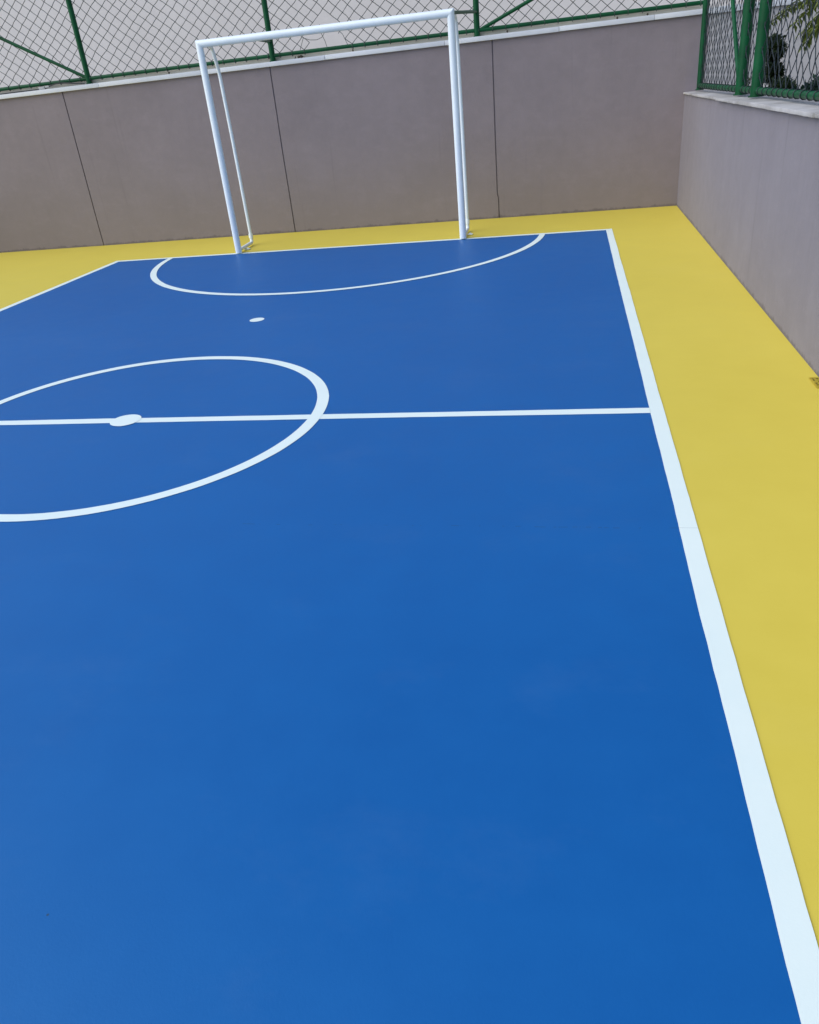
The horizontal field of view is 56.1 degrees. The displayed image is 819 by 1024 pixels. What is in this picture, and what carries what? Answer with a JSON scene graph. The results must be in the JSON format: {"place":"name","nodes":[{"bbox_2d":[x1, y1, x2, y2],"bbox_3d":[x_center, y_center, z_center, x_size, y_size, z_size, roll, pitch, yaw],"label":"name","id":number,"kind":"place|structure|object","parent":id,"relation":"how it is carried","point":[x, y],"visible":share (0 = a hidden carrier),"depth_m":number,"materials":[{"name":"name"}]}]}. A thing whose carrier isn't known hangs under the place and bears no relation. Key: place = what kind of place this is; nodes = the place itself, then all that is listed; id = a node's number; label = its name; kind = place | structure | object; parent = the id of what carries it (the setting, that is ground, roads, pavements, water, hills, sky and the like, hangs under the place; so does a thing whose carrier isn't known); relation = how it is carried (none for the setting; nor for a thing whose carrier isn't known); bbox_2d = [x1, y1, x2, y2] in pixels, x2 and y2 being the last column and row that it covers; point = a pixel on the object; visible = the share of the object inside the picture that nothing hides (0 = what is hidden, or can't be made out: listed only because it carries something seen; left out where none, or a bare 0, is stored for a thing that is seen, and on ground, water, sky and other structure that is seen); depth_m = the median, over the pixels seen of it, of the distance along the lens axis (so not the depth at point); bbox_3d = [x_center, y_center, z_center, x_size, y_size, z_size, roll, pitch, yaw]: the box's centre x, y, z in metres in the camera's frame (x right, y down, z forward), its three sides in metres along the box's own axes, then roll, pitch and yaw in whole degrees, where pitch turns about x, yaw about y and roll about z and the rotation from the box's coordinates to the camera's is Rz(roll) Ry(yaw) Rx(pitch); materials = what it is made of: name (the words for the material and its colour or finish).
{"place":"outdoors","nodes":[
{"label":"outdoors","id":0,"kind":"place"},
{"bbox_2d":[0,230,800,1023],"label":"court floor","id":1,"kind":"structure","parent":0,"point":[382,720],"depth_m":2.16,"materials":[{"name":"blue paint"}]},
{"bbox_2d":[0,262,116,310],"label":"sideline","id":2,"kind":"object","parent":1,"relation":"on","point":[16,303],"visible":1,"depth_m":7.75,"materials":[{"name":"white paint"}]},
{"bbox_2d":[110,414,140,425],"bbox_3d":[-1.526,-0.494,4.129,0.164,0.001,0.164,0,29,11],"label":"spot","id":3,"kind":"object","parent":1,"relation":"on","point":[124,420],"visible":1,"depth_m":4.13,"materials":[{"name":"white paint"}]},
{"bbox_2d":[0,356,328,521],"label":"circle","id":4,"kind":"object","parent":1,"relation":"on","point":[319,384],"visible":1,"depth_m":3.64,"materials":[{"name":"white paint"}]},
{"bbox_2d":[250,318,263,321],"bbox_3d":[-1.155,-1.456,5.813,0.112,0.001,0.112,0,29,11],"label":"penalty spot","id":5,"kind":"object","parent":1,"relation":"on","point":[256,319],"visible":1,"depth_m":5.81,"materials":[{"name":"white paint"}]},
{"bbox_2d":[0,408,649,424],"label":"halfway line","id":6,"kind":"object","parent":1,"relation":"on","point":[415,414],"visible":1,"depth_m":3.87,"materials":[{"name":"white paint"}]},
{"bbox_2d":[150,233,544,294],"bbox_3d":[-0.851,-2.355,7.389,4.204,0.001,2.110,0,29,11],"label":"penalty arc","id":7,"kind":"object","parent":1,"relation":"on","point":[154,278],"visible":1,"depth_m":6.84,"materials":[{"name":"white paint"}]},
{"bbox_2d":[115,229,611,261],"bbox_3d":[-0.674,-2.868,8.291,5.544,0.001,0.066,0,29,11],"label":"goal line","id":8,"kind":"object","parent":1,"relation":"on","point":[368,245],"visible":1,"depth_m":8.24,"materials":[{"name":"white paint"}]},
{"bbox_2d":[606,230,818,1023],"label":"sideline","id":9,"kind":"object","parent":1,"relation":"on","point":[799,944],"visible":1,"depth_m":1.81,"materials":[{"name":"white paint"}]},
{"bbox_2d":[0,206,818,947],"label":"court surround","id":10,"kind":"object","parent":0,"point":[734,372],"depth_m":3.37,"materials":[{"name":"yellow paint"}]},
{"bbox_2d":[195,8,472,252],"bbox_3d":[-0.706,-3.876,8.012,2.639,2.031,0.576,0,29,11],"label":"football goal","id":11,"kind":"object","parent":10,"relation":"on","point":[457,103],"visible":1,"depth_m":7.58,"materials":[{"name":"white metal"}]},
{"bbox_2d":[809,377,818,387],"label":"floor drain","id":12,"kind":"object","parent":10,"relation":"on","point":[815,380],"visible":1,"depth_m":3.72,"materials":[{"name":"yellow paint"}]},
{"label":"planting bed","id":13,"kind":"structure","parent":0,"visible":0},
{"bbox_2d":[763,32,787,84],"bbox_3d":[3.092,-3.728,6.547,0.256,0.633,0.441,0,29,11],"label":"clipped shrub","id":14,"kind":"object","parent":13,"relation":"on","point":[771,61],"visible":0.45,"depth_m":6.42,"materials":[{"name":"green plant"}]},
{"bbox_2d":[768,73,798,96],"bbox_3d":[3.016,-3.376,6.236,0.248,0.327,0.446,0,29,11],"label":"round shrub","id":15,"kind":"object","parent":13,"relation":"on","point":[789,85],"visible":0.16,"depth_m":6.10,"materials":[{"name":"green plant"}]},
{"bbox_2d":[771,0,818,52],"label":"bamboo plant","id":16,"kind":"object","parent":13,"relation":"on","point":[809,32],"visible":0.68,"depth_m":5.67,"materials":[{"name":"green plant"}]},
{"bbox_2d":[791,73,818,90],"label":"hedge","id":17,"kind":"object","parent":13,"relation":"on","point":[815,87],"visible":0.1,"depth_m":5.34,"materials":[{"name":"green plant"}]},
{"label":"ground","id":18,"kind":"structure","parent":0,"visible":0},
{"bbox_2d":[0,5,709,252],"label":"boundary wall","id":19,"kind":"structure","parent":18,"relation":"on","point":[583,115],"depth_m":8.91,"materials":[{"name":"grey concrete"}]},
{"bbox_2d":[0,82,84,94],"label":"cable","id":20,"kind":"object","parent":19,"relation":"on","point":[43,87],"visible":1,"depth_m":9.25,"materials":[{"name":"white rubber"}]},
{"bbox_2d":[0,0,702,91],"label":"chain link fence","id":21,"kind":"object","parent":19,"relation":"on","point":[271,55],"visible":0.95,"depth_m":8.63,"materials":[{"name":"metal"}]},
{"bbox_2d":[0,0,759,87],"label":"neighbour building","id":22,"kind":"structure","parent":18,"relation":"on","point":[331,38],"depth_m":12.58,"materials":[{"name":"paint"}]},
{"bbox_2d":[677,90,818,376],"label":"side wall","id":23,"kind":"structure","parent":18,"relation":"on","point":[748,195],"depth_m":4.87,"materials":[{"name":"grey concrete"}]},
{"bbox_2d":[695,0,818,101],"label":"chain link fence","id":24,"kind":"object","parent":23,"relation":"on","point":[742,57],"visible":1,"depth_m":5.68,"materials":[{"name":"green metal"}]},
{"bbox_2d":[704,0,818,89],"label":"garden wall","id":25,"kind":"structure","parent":18,"relation":"on","point":[805,60],"depth_m":7.81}
]}

